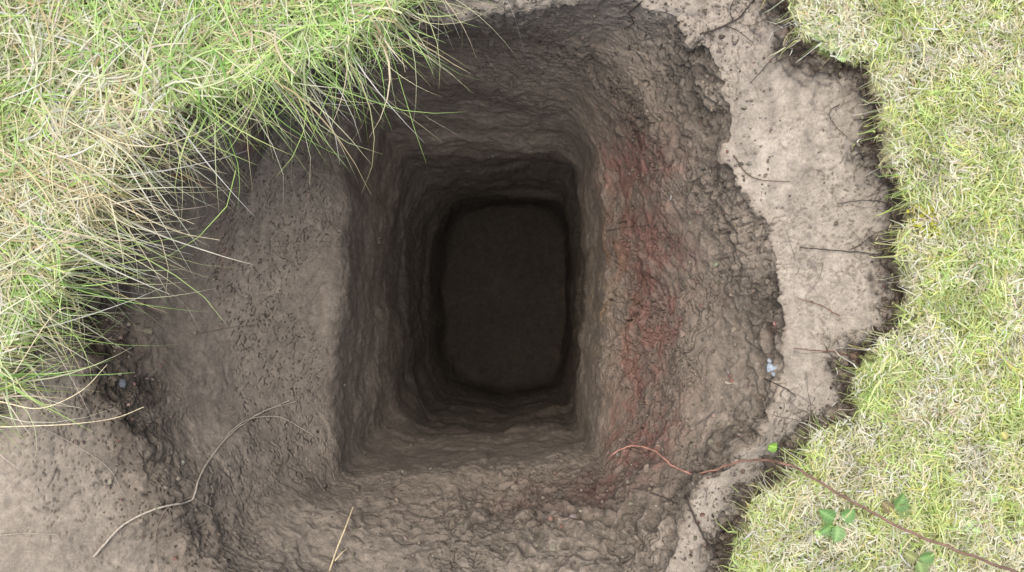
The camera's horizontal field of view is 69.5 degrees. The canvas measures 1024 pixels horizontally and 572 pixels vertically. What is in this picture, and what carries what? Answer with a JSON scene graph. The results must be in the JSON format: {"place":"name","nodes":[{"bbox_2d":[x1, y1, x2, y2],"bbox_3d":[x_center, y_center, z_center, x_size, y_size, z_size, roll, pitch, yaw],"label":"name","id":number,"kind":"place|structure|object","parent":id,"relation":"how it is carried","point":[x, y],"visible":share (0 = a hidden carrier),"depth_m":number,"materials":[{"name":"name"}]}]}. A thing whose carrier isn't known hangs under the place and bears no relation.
{"place":"outdoors","nodes":[
{"label":"outdoors","id":0,"kind":"place"},
{"bbox_2d":[0,0,1023,571],"bbox_3d":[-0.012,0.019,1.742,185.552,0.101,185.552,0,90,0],"label":"ground","id":1,"kind":"structure","parent":0,"point":[26,546],"depth_m":1.74,"materials":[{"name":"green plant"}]},
{"bbox_2d":[0,0,522,468],"bbox_3d":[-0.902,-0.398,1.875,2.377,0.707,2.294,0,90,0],"label":"long grass","id":2,"kind":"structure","parent":1,"relation":"on","point":[110,32],"depth_m":1.69,"materials":[{"name":"green plant"}]},
{"bbox_2d":[29,0,906,571],"bbox_3d":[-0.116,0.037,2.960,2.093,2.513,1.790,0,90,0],"label":"dug hole","id":3,"kind":"object","parent":1,"relation":"in","point":[515,302],"visible":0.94,"depth_m":2.11,"materials":[{"name":"soil"}]},
{"bbox_2d":[329,507,352,570],"bbox_3d":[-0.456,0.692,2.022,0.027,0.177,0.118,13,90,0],"label":"dry stem","id":4,"kind":"object","parent":3,"relation":"attached to","point":[339,543],"visible":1,"depth_m":1.99,"materials":[{"name":"beige plant"}]},
{"bbox_2d":[119,155,776,520],"bbox_3d":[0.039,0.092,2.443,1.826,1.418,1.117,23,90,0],"label":"pebbles","id":5,"kind":"object","parent":3,"relation":"on","point":[123,382],"visible":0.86,"depth_m":1.89,"materials":[{"name":"stone"}]},
{"bbox_2d":[0,0,913,571],"bbox_3d":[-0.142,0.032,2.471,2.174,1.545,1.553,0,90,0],"label":"exposed roots","id":6,"kind":"object","parent":3,"relation":"on","point":[846,382],"visible":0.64,"depth_m":1.77,"materials":[{"name":"brown plant"}]},
{"bbox_2d":[45,0,904,571],"bbox_3d":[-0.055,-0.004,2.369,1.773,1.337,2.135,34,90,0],"label":"soil crumbs","id":7,"kind":"object","parent":3,"relation":"on","point":[691,254],"visible":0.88,"depth_m":1.93,"materials":[{"name":"brown soil"}]},
{"bbox_2d":[612,432,1018,571],"bbox_3d":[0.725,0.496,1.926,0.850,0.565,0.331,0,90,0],"label":"bramble vine","id":8,"kind":"object","parent":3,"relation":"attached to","point":[828,517],"visible":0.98,"depth_m":1.67,"materials":[{"name":"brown plant"}]},
{"bbox_2d":[36,0,1023,571],"bbox_3d":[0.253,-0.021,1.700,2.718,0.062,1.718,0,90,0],"label":"weeds","id":9,"kind":"object","parent":1,"relation":"on","point":[922,214],"visible":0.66,"depth_m":1.70,"materials":[{"name":"green plant"}]}
]}

